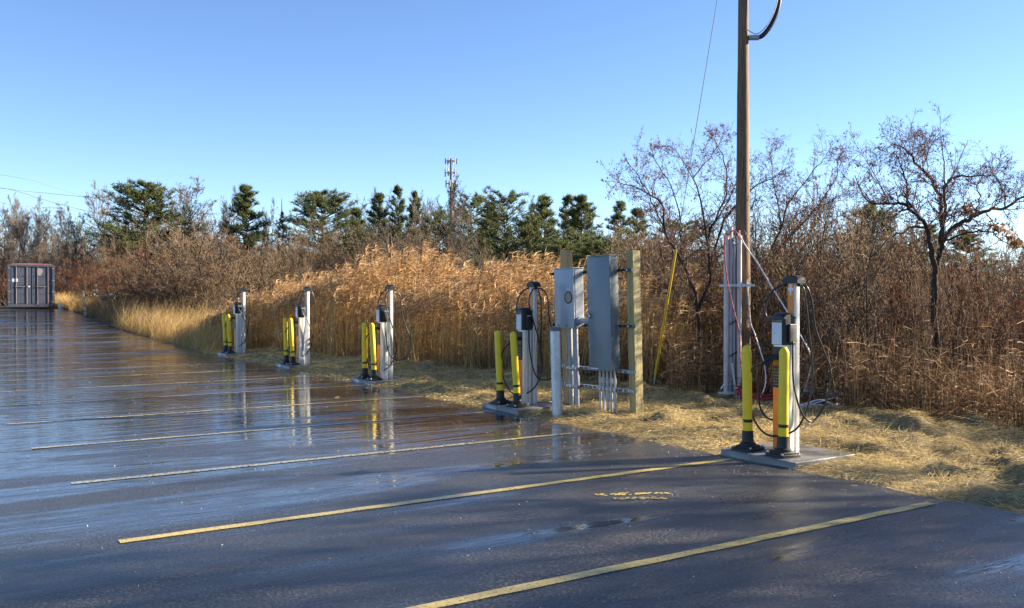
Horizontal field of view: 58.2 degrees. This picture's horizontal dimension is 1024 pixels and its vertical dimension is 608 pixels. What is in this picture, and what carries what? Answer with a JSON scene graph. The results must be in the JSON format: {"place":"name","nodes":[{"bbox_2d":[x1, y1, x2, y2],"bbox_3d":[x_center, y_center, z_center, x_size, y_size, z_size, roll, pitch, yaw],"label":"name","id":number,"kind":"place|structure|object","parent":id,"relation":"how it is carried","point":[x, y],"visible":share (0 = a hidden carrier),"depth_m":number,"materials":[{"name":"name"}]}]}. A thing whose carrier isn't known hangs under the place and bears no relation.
{"place":"outdoors","nodes":[
{"label":"outdoors","id":0,"kind":"place"},
{"bbox_2d":[109,293,315,350],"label":"golden grass","id":1,"kind":"structure","parent":0,"point":[183,330],"depth_m":32.98,"materials":[{"name":"plant"}]},
{"bbox_2d":[0,309,1023,607],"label":"parking lot","id":2,"kind":"structure","parent":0,"point":[60,543],"depth_m":7.27,"materials":[{"name":"asphalt"}]},
{"bbox_2d":[32,411,494,448],"bbox_3d":[-2.793,1.584,11.844,6.040,0.001,0.105,0,1,-33],"label":"stall line","id":3,"kind":"object","parent":2,"relation":"on","point":[251,430],"visible":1,"depth_m":11.46,"materials":[{"name":"paint"}]},
{"bbox_2d":[71,433,572,483],"bbox_3d":[-1.623,1.603,9.820,5.605,0.001,0.106,0,1,-33],"label":"stall line","id":4,"kind":"object","parent":2,"relation":"on","point":[148,475],"visible":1,"depth_m":9.45,"materials":[{"name":"paint"}]},
{"bbox_2d":[118,458,733,542],"bbox_3d":[-0.216,1.621,7.948,5.930,0.001,0.106,0,1,-33],"label":"stall line","id":5,"kind":"object","parent":2,"relation":"on","point":[356,509],"visible":1,"depth_m":7.49,"materials":[{"name":"yellow paint"}]},
{"bbox_2d":[406,502,934,607],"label":"stall line","id":6,"kind":"object","parent":2,"relation":"on","point":[494,592],"visible":1,"depth_m":5.86,"materials":[{"name":"yellow paint"}]},
{"bbox_2d":[0,296,1023,417],"bbox_3d":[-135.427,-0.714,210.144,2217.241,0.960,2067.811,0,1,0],"label":"ground","id":7,"kind":"structure","parent":0,"point":[47,307],"depth_m":46.56,"materials":[{"name":"soil"}]},
{"bbox_2d":[0,193,30,258],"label":"bare tree","id":8,"kind":"object","parent":7,"relation":"on","point":[6,216],"visible":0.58,"depth_m":77.64,"materials":[{"name":"brown plant"}]},
{"bbox_2d":[1,199,46,262],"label":"bare tree","id":9,"kind":"object","parent":7,"relation":"on","point":[18,231],"visible":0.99,"depth_m":70.11,"materials":[{"name":"brown plant"}]},
{"bbox_2d":[8,263,54,306],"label":"shipping container","id":10,"kind":"object","parent":7,"relation":"on","point":[31,284],"visible":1,"depth_m":53.11,"materials":[{"name":"metal"}]},
{"bbox_2d":[8,266,30,303],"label":"door","id":11,"kind":"structure","parent":10,"relation":"in","point":[20,277],"depth_m":52.81,"materials":[{"name":"paint"}]},
{"bbox_2d":[28,267,53,303],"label":"door","id":12,"kind":"structure","parent":10,"relation":"in","point":[42,280],"depth_m":53.34,"materials":[{"name":"paint"}]},
{"bbox_2d":[36,227,96,296],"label":"thicket shrub","id":13,"kind":"object","parent":7,"relation":"on","point":[71,255],"visible":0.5,"depth_m":69.70,"materials":[{"name":"brown plant"}]},
{"bbox_2d":[36,201,108,289],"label":"bare tree","id":14,"kind":"object","parent":7,"relation":"on","point":[60,212],"visible":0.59,"depth_m":75.89,"materials":[{"name":"brown plant"}]},
{"bbox_2d":[57,204,105,279],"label":"bare tree","id":15,"kind":"object","parent":7,"relation":"on","point":[70,225],"visible":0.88,"depth_m":69.91,"materials":[{"name":"brown plant"}]},
{"bbox_2d":[55,244,118,300],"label":"thicket shrub","id":16,"kind":"object","parent":7,"relation":"on","point":[91,283],"visible":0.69,"depth_m":59.74,"materials":[{"name":"brown plant"}]},
{"bbox_2d":[77,179,127,294],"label":"bare tree","id":17,"kind":"object","parent":7,"relation":"on","point":[94,207],"visible":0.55,"depth_m":84.80,"materials":[{"name":"brown plant"}]},
{"bbox_2d":[81,253,142,307],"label":"thicket shrub","id":18,"kind":"object","parent":7,"relation":"on","point":[101,279],"visible":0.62,"depth_m":51.50,"materials":[{"name":"brown plant"}]},
{"bbox_2d":[81,234,157,297],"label":"thicket shrub","id":19,"kind":"object","parent":7,"relation":"on","point":[114,264],"visible":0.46,"depth_m":61.84,"materials":[{"name":"brown plant"}]},
{"bbox_2d":[68,178,205,293],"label":"pine tree","id":20,"kind":"object","parent":7,"relation":"on","point":[152,191],"visible":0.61,"depth_m":71.24,"materials":[{"name":"green plant"}]},
{"bbox_2d":[62,287,225,334],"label":"olive grass","id":21,"kind":"structure","parent":7,"relation":"on","point":[103,310],"depth_m":45.13,"materials":[{"name":"plant"}]},
{"bbox_2d":[109,219,229,308],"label":"thicket shrub","id":22,"kind":"object","parent":7,"relation":"on","point":[137,285],"visible":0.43,"depth_m":46.89,"materials":[{"name":"brown plant"}]},
{"bbox_2d":[152,177,227,254],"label":"bare tree","id":23,"kind":"object","parent":7,"relation":"on","point":[185,203],"visible":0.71,"depth_m":74.03,"materials":[{"name":"brown plant"}]},
{"bbox_2d":[131,220,253,314],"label":"thicket shrub","id":24,"kind":"object","parent":7,"relation":"on","point":[202,262],"visible":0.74,"depth_m":43.37,"materials":[{"name":"brown plant"}]},
{"bbox_2d":[132,254,255,320],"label":"thicket shrub","id":25,"kind":"object","parent":7,"relation":"on","point":[218,286],"visible":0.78,"depth_m":41.54,"materials":[{"name":"brown plant"}]},
{"bbox_2d":[191,237,293,310],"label":"thicket shrub","id":26,"kind":"object","parent":7,"relation":"on","point":[251,280],"visible":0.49,"depth_m":46.02,"materials":[{"name":"brown plant"}]},
{"bbox_2d":[216,183,290,293],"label":"pine tree","id":27,"kind":"object","parent":7,"relation":"on","point":[244,201],"visible":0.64,"depth_m":73.51,"materials":[{"name":"green plant"}]},
{"bbox_2d":[265,223,319,296],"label":"brown shrub","id":28,"kind":"object","parent":7,"relation":"on","point":[295,258],"visible":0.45,"depth_m":53.69,"materials":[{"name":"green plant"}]},
{"bbox_2d":[279,208,360,284],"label":"brown shrub","id":29,"kind":"object","parent":7,"relation":"on","point":[323,236],"visible":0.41,"depth_m":57.84,"materials":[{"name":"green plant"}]},
{"bbox_2d":[261,187,383,277],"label":"pine tree","id":30,"kind":"object","parent":7,"relation":"on","point":[320,200],"visible":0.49,"depth_m":75.08,"materials":[{"name":"green plant"}]},
{"bbox_2d":[302,220,387,298],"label":"brown shrub","id":31,"kind":"object","parent":7,"relation":"on","point":[350,260],"visible":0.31,"depth_m":56.04,"materials":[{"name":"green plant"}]},
{"bbox_2d":[350,191,399,261],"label":"pine tree","id":32,"kind":"object","parent":7,"relation":"on","point":[379,198],"visible":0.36,"depth_m":83.95,"materials":[{"name":"green plant"}]},
{"bbox_2d":[383,184,422,291],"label":"pine tree","id":33,"kind":"object","parent":7,"relation":"on","point":[397,190],"visible":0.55,"depth_m":83.65,"materials":[{"name":"green plant"}]},
{"bbox_2d":[411,206,460,267],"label":"pine tree","id":34,"kind":"object","parent":7,"relation":"on","point":[441,213],"visible":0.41,"depth_m":73.39,"materials":[{"name":"green plant"}]},
{"bbox_2d":[411,172,471,270],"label":"bare tree","id":35,"kind":"object","parent":7,"relation":"on","point":[450,198],"visible":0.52,"depth_m":75.78,"materials":[{"name":"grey plant"}]},
{"bbox_2d":[410,221,485,308],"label":"brown shrub","id":36,"kind":"object","parent":7,"relation":"on","point":[454,248],"visible":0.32,"depth_m":55.02,"materials":[{"name":"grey plant"}]},
{"bbox_2d":[439,194,475,264],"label":"bare tree","id":37,"kind":"object","parent":7,"relation":"on","point":[457,223],"visible":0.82,"depth_m":69.65,"materials":[{"name":"brown plant"}]},
{"bbox_2d":[453,189,502,261],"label":"tree","id":38,"kind":"object","parent":7,"relation":"on","point":[472,204],"visible":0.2,"depth_m":79.64,"materials":[{"name":"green plant"}]},
{"bbox_2d":[453,185,553,272],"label":"pine tree","id":39,"kind":"object","parent":7,"relation":"on","point":[508,236],"visible":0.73,"depth_m":65.48,"materials":[{"name":"green plant"}]},
{"bbox_2d":[0,188,1023,302],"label":"woodland","id":40,"kind":"object","parent":7,"relation":"on","point":[256,252],"visible":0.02,"depth_m":95.16,"materials":[{"name":"grey plant"}]},
{"bbox_2d":[497,215,559,293],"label":"pine tree","id":41,"kind":"object","parent":7,"relation":"on","point":[534,242],"visible":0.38,"depth_m":65.69,"materials":[{"name":"green plant"}]},
{"bbox_2d":[514,194,569,279],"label":"pine tree","id":42,"kind":"object","parent":7,"relation":"on","point":[545,204],"visible":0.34,"depth_m":69.72,"materials":[{"name":"green plant"}]},
{"bbox_2d":[520,238,583,306],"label":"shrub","id":43,"kind":"object","parent":7,"relation":"on","point":[557,246],"visible":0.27,"depth_m":57.39,"materials":[{"name":"green plant"}]},
{"bbox_2d":[540,193,609,271],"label":"pine tree","id":44,"kind":"object","parent":7,"relation":"on","point":[582,205],"visible":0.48,"depth_m":63.39,"materials":[{"name":"green plant"}]},
{"bbox_2d":[555,234,626,285],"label":"young pine","id":45,"kind":"object","parent":7,"relation":"on","point":[591,244],"visible":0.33,"depth_m":55.54,"materials":[{"name":"green plant"}]},
{"bbox_2d":[603,200,645,264],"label":"pine tree","id":46,"kind":"object","parent":7,"relation":"on","point":[621,207],"visible":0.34,"depth_m":65.91,"materials":[{"name":"green plant"}]},
{"bbox_2d":[603,218,681,313],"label":"tangled shrub","id":47,"kind":"object","parent":7,"relation":"on","point":[619,250],"visible":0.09,"depth_m":25.68,"materials":[{"name":"brown plant"}]},
{"bbox_2d":[623,204,723,357],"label":"tangled shrub","id":48,"kind":"object","parent":7,"relation":"on","point":[658,269],"visible":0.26,"depth_m":19.62,"materials":[{"name":"brown plant"}]},
{"bbox_2d":[662,224,723,377],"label":"tangled shrub","id":49,"kind":"object","parent":7,"relation":"on","point":[711,304],"visible":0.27,"depth_m":17.60,"materials":[{"name":"brown plant"}]},
{"bbox_2d":[597,121,801,377],"bbox_3d":[3.579,-0.953,17.183,4.526,5.253,1.911,0,1,-33],"label":"berry tree","id":50,"kind":"object","parent":7,"relation":"on","point":[698,304],"visible":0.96,"depth_m":17.03,"materials":[{"name":"brown plant"}]},
{"bbox_2d":[704,175,787,334],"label":"tangled shrub","id":51,"kind":"object","parent":7,"relation":"on","point":[752,239],"visible":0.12,"depth_m":19.74,"materials":[{"name":"brown plant"}]},
{"bbox_2d":[683,180,836,314],"bbox_3d":[5.809,-0.677,21.903,3.204,4.607,3.127,0,1,-5],"label":"tangled shrub","id":52,"kind":"object","parent":7,"relation":"on","point":[803,215],"visible":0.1,"depth_m":22.02,"materials":[{"name":"brown plant"}]},
{"bbox_2d":[687,175,848,371],"bbox_3d":[4.950,-0.432,17.965,2.860,4.185,2.791,0,1,3],"label":"tangled shrub","id":53,"kind":"object","parent":7,"relation":"on","point":[775,303],"visible":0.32,"depth_m":17.92,"materials":[{"name":"brown plant"}]},
{"bbox_2d":[721,127,860,319],"bbox_3d":[5.671,-0.976,18.180,2.407,5.222,2.450,0,1,38],"label":"slender tree","id":54,"kind":"object","parent":7,"relation":"on","point":[792,199],"visible":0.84,"depth_m":18.01,"materials":[{"name":"brown plant"}]},
{"bbox_2d":[751,209,848,386],"bbox_3d":[4.612,0.269,15.139,1.568,3.695,1.334,0,1,-10],"label":"tangled shrub","id":55,"kind":"object","parent":7,"relation":"on","point":[779,305],"visible":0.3,"depth_m":15.17,"materials":[{"name":"brown plant"}]},
{"bbox_2d":[772,165,873,346],"bbox_3d":[6.645,-0.692,19.865,2.046,4.680,2.443,0,1,14],"label":"tangled shrub","id":56,"kind":"object","parent":7,"relation":"on","point":[828,230],"visible":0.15,"depth_m":19.70,"materials":[{"name":"brown plant"}]},
{"bbox_2d":[754,207,902,398],"bbox_3d":[5.290,0.017,15.606,2.462,3.318,2.403,0,1,27],"label":"tangled shrub","id":57,"kind":"object","parent":7,"relation":"on","point":[865,286],"visible":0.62,"depth_m":15.23,"materials":[{"name":"brown plant"}]},
{"bbox_2d":[799,229,894,404],"bbox_3d":[4.882,0.484,13.708,1.311,3.157,1.540,0,1,34],"label":"tangled shrub","id":58,"kind":"object","parent":7,"relation":"on","point":[837,330],"visible":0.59,"depth_m":13.59,"materials":[{"name":"brown plant"}]},
{"bbox_2d":[811,191,927,382],"bbox_3d":[6.788,-0.332,18.290,2.558,3.976,2.621,0,1,-24],"label":"tangled shrub","id":59,"kind":"object","parent":7,"relation":"on","point":[850,239],"visible":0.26,"depth_m":17.85,"materials":[{"name":"brown plant"}]},
{"bbox_2d":[835,199,928,301],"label":"pine tree","id":60,"kind":"object","parent":7,"relation":"on","point":[873,206],"visible":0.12,"depth_m":65.50,"materials":[{"name":"green plant"}]},
{"bbox_2d":[841,207,953,354],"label":"tangled shrub","id":61,"kind":"object","parent":7,"relation":"on","point":[920,245],"visible":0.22,"depth_m":20.35,"materials":[{"name":"brown plant"}]},
{"bbox_2d":[857,227,953,378],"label":"tangled shrub","id":62,"kind":"object","parent":7,"relation":"on","point":[894,295],"visible":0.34,"depth_m":16.79,"materials":[{"name":"brown plant"}]},
{"bbox_2d":[845,196,979,360],"bbox_3d":[9.850,-0.560,22.733,3.350,4.353,3.269,1,1,45],"label":"tangled shrub","id":63,"kind":"object","parent":7,"relation":"on","point":[950,242],"visible":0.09,"depth_m":22.22,"materials":[{"name":"brown plant"}]},
{"bbox_2d":[825,101,1023,398],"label":"crabapple tree","id":64,"kind":"object","parent":7,"relation":"on","point":[942,198],"visible":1,"depth_m":14.31,"materials":[{"name":"brown plant"}]},
{"bbox_2d":[878,245,973,378],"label":"tangled shrub","id":65,"kind":"object","parent":7,"relation":"on","point":[925,302],"visible":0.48,"depth_m":15.01,"materials":[{"name":"brown plant"}]},
{"bbox_2d":[898,230,985,375],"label":"tangled shrub","id":66,"kind":"object","parent":7,"relation":"on","point":[959,259],"visible":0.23,"depth_m":18.95,"materials":[{"name":"brown plant"}]},
{"bbox_2d":[906,203,1022,388],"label":"tangled shrub","id":67,"kind":"object","parent":7,"relation":"on","point":[974,291],"visible":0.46,"depth_m":15.80,"materials":[{"name":"brown plant"}]},
{"bbox_2d":[928,229,1001,301],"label":"pine tree","id":68,"kind":"object","parent":7,"relation":"on","point":[967,242],"visible":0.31,"depth_m":89.37,"materials":[{"name":"green plant"}]},
{"bbox_2d":[922,238,1023,407],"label":"tangled shrub","id":69,"kind":"object","parent":7,"relation":"on","point":[972,320],"visible":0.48,"depth_m":14.15,"materials":[{"name":"brown plant"}]},
{"bbox_2d":[942,209,1023,360],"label":"tangled shrub","id":70,"kind":"object","parent":7,"relation":"on","point":[983,260],"visible":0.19,"depth_m":21.98,"materials":[{"name":"brown plant"}]},
{"bbox_2d":[951,223,1023,378],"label":"tangled shrub","id":71,"kind":"object","parent":7,"relation":"on","point":[1018,293],"visible":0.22,"depth_m":17.95,"materials":[{"name":"brown plant"}]},
{"bbox_2d":[992,239,1023,391],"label":"tangled shrub","id":72,"kind":"object","parent":7,"relation":"on","point":[1016,313],"visible":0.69,"depth_m":14.36,"materials":[{"name":"brown plant"}]},
{"bbox_2d":[0,0,1023,295],"label":"sky","id":73,"kind":"structure","parent":0,"point":[279,98],"materials":[{"name":"blue"}]},
{"bbox_2d":[152,337,1023,520],"bbox_3d":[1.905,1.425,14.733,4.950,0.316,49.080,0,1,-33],"label":"verge","id":74,"kind":"structure","parent":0,"point":[1017,469],"depth_m":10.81,"materials":[{"name":"plant"}]},
{"bbox_2d":[217,351,254,355],"bbox_3d":[-7.843,1.454,26.344,0.940,0.120,1.000,0,1,-33],"label":"concrete pad","id":75,"kind":"object","parent":74,"relation":"on","point":[223,354],"visible":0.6,"depth_m":26.01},
{"bbox_2d":[225,288,249,352],"bbox_3d":[-7.890,0.466,26.421,0.638,1.855,0.406,0,1,-33],"label":"charging station","id":76,"kind":"object","parent":75,"relation":"on","point":[238,309],"visible":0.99,"depth_m":26.35,"materials":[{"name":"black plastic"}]},
{"bbox_2d":[275,362,314,368],"bbox_3d":[-5.037,1.494,21.990,0.940,0.120,1.000,0,1,-33],"label":"concrete pad","id":77,"kind":"object","parent":74,"relation":"on","point":[285,366],"visible":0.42,"depth_m":21.59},
{"bbox_2d":[285,286,314,363],"bbox_3d":[-5.084,0.506,22.067,0.638,1.855,0.406,0,1,-33],"label":"charging station","id":78,"kind":"object","parent":77,"relation":"on","point":[303,329],"visible":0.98,"depth_m":22.01,"materials":[{"name":"paint"}]},
{"bbox_2d":[351,376,414,384],"bbox_3d":[-2.529,1.531,18.098,0.940,0.120,1.000,0,1,-33],"label":"concrete pad","id":79,"kind":"object","parent":74,"relation":"on","point":[368,382],"visible":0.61,"depth_m":17.77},
{"bbox_2d":[365,285,410,378],"bbox_3d":[-2.470,0.543,18.180,0.890,1.855,0.358,0,1,7],"label":"charging station","id":80,"kind":"object","parent":79,"relation":"on","point":[384,328],"visible":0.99,"depth_m":18.11,"materials":[{"name":"white plastic"}]},
{"bbox_2d":[193,247,662,369],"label":"golden reeds","id":81,"kind":"object","parent":74,"relation":"on","point":[342,335],"visible":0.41,"depth_m":23.97,"materials":[{"name":"plant"}]},
{"bbox_2d":[197,242,671,349],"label":"reed plumes","id":82,"kind":"object","parent":81,"relation":"attached to","point":[410,295],"visible":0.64,"depth_m":23.98,"materials":[{"name":"plant"}]},
{"bbox_2d":[288,335,592,378],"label":"verge grass","id":83,"kind":"structure","parent":74,"relation":"on","point":[485,364],"depth_m":20.36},
{"bbox_2d":[483,400,569,414],"bbox_3d":[0.212,1.571,13.845,0.940,0.120,1.000,0,1,-33],"label":"concrete pad","id":84,"kind":"object","parent":74,"relation":"on","point":[518,411],"visible":0.5,"depth_m":13.55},
{"bbox_2d":[489,330,511,404],"bbox_3d":[-0.196,0.953,13.944,0.260,1.112,0.260,-3,1,-37],"label":"safety bollard","id":85,"kind":"object","parent":84,"relation":"on","point":[500,399],"visible":1,"depth_m":13.90,"materials":[{"name":"plastic"}]},
{"bbox_2d":[506,331,528,407],"bbox_3d":[0.049,0.958,13.549,0.260,1.112,0.260,-4,1,-29],"label":"safety bollard","id":86,"kind":"object","parent":84,"relation":"on","point":[517,401],"visible":1,"depth_m":13.50,"materials":[{"name":"plastic"}]},
{"bbox_2d":[501,281,551,403],"bbox_3d":[0.271,0.582,13.927,0.890,1.855,0.358,0,1,7],"label":"charging station","id":87,"kind":"object","parent":84,"relation":"on","point":[526,326],"visible":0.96,"depth_m":13.85,"materials":[{"name":"paint"}]},
{"bbox_2d":[550,327,562,417],"bbox_3d":[0.617,1.000,12.788,0.149,1.362,0.148,-2,1,0],"label":"steel bollard","id":88,"kind":"object","parent":74,"relation":"on","point":[556,373],"visible":0.94,"depth_m":12.73,"materials":[{"name":"metal"}]},
{"bbox_2d":[560,250,574,403],"bbox_3d":[0.867,0.417,14.273,0.140,2.500,0.140,-2,1,-33],"label":"wooden post","id":89,"kind":"object","parent":74,"relation":"on","point":[566,261],"visible":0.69,"depth_m":14.22,"materials":[{"name":"wood"}]},
{"bbox_2d":[548,268,633,275],"bbox_3d":[1.125,-0.474,13.650,0.058,0.048,2.034,-2,1,-33],"label":"channel rail","id":90,"kind":"object","parent":89,"relation":"attached to","point":[621,270],"visible":0.35,"depth_m":12.98,"materials":[{"name":"metal"}]},
{"bbox_2d":[554,267,587,327],"bbox_3d":[0.937,-0.095,13.742,0.218,0.899,0.779,-2,1,-33],"label":"meter box","id":91,"kind":"object","parent":90,"relation":"attached to","point":[569,297],"visible":0.97,"depth_m":13.70,"materials":[{"name":"metal"}]},
{"bbox_2d":[586,254,619,371],"bbox_3d":[1.305,0.126,13.206,0.191,1.650,0.535,-2,1,-33],"label":"electrical panel","id":92,"kind":"object","parent":90,"relation":"attached to","point":[603,310],"visible":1,"depth_m":13.08,"materials":[{"name":"metal"}]},
{"bbox_2d":[587,256,612,371],"bbox_3d":[1.245,0.137,13.170,0.046,1.630,0.518,-2,1,-33],"label":"cabinet door","id":93,"kind":"structure","parent":92,"relation":"in","point":[598,268],"depth_m":13.15,"materials":[{"name":"metal"}]},
{"bbox_2d":[217,325,1023,422],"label":"broken stalks","id":94,"kind":"object","parent":74,"relation":"on","point":[692,375],"visible":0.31,"depth_m":15.32,"materials":[{"name":"plant"}]},
{"bbox_2d":[626,250,642,414],"bbox_3d":[1.729,0.464,12.937,0.140,2.430,0.140,-2,1,-33],"label":"wooden post","id":95,"kind":"object","parent":74,"relation":"on","point":[634,318],"visible":0.79,"depth_m":12.88,"materials":[{"name":"wood"}]},
{"bbox_2d":[501,261,846,384],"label":"mixed reeds","id":96,"kind":"object","parent":74,"relation":"on","point":[621,346],"visible":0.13,"depth_m":17.70,"materials":[{"name":"plant"}]},
{"bbox_2d":[504,256,856,349],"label":"sparse plumes","id":97,"kind":"object","parent":96,"relation":"attached to","point":[621,295],"visible":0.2,"depth_m":17.79,"materials":[{"name":"plant"}]},
{"bbox_2d":[718,227,754,397],"bbox_3d":[3.553,0.210,14.576,0.572,2.867,0.248,0,1,0],"label":"cable riser","id":98,"kind":"object","parent":74,"relation":"on","point":[730,351],"visible":0.78,"depth_m":14.60,"materials":[{"name":"plastic"}]},
{"bbox_2d":[735,0,781,385],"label":"utility pole","id":99,"kind":"object","parent":74,"relation":"on","point":[743,187],"visible":0.86,"depth_m":14.69,"materials":[{"name":"brown wood"}]},
{"bbox_2d":[653,2,716,385],"bbox_3d":[3.101,-2.895,15.552,0.050,9.103,1.988,0,1,-37],"label":"guy wire","id":100,"kind":"object","parent":99,"relation":"attached to","point":[664,317],"visible":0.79,"depth_m":16.01,"materials":[{"name":"metal"}]},
{"bbox_2d":[721,442,854,469],"bbox_3d":[2.894,1.609,9.684,0.940,0.120,1.000,0,1,-33],"label":"concrete pad","id":101,"kind":"object","parent":74,"relation":"on","point":[810,454],"visible":0.53,"depth_m":9.44,"materials":[{"name":"concrete"}]},
{"bbox_2d":[731,345,764,451],"bbox_3d":[2.501,0.992,9.783,0.260,1.112,0.260,-1,1,-41],"label":"safety bollard","id":102,"kind":"object","parent":101,"relation":"on","point":[747,443],"visible":1,"depth_m":9.74,"materials":[{"name":"yellow plastic"}]},
{"bbox_2d":[765,347,800,458],"bbox_3d":[2.771,0.995,9.388,0.260,1.112,0.260,0,1,-25],"label":"safety bollard","id":103,"kind":"object","parent":101,"relation":"on","point":[782,450],"visible":1,"depth_m":9.34,"materials":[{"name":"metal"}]},
{"bbox_2d":[751,275,831,450],"bbox_3d":[2.946,0.621,9.768,0.912,1.855,0.353,0,1,5],"label":"charging station","id":104,"kind":"object","parent":101,"relation":"on","point":[785,329],"visible":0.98,"depth_m":9.71,"materials":[{"name":"paint"}]},
{"bbox_2d":[751,256,838,380],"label":"tangled shrub","id":105,"kind":"object","parent":74,"relation":"on","point":[809,308],"visible":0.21,"depth_m":15.52,"materials":[{"name":"brown plant"}]},
{"bbox_2d":[578,294,1023,431],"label":"brown reeds","id":106,"kind":"object","parent":74,"relation":"on","point":[1014,396],"visible":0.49,"depth_m":13.40,"materials":[{"name":"plant"}]},
{"bbox_2d":[862,268,953,410],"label":"tangled shrub","id":107,"kind":"object","parent":74,"relation":"on","point":[914,335],"visible":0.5,"depth_m":13.02,"materials":[{"name":"brown plant"}]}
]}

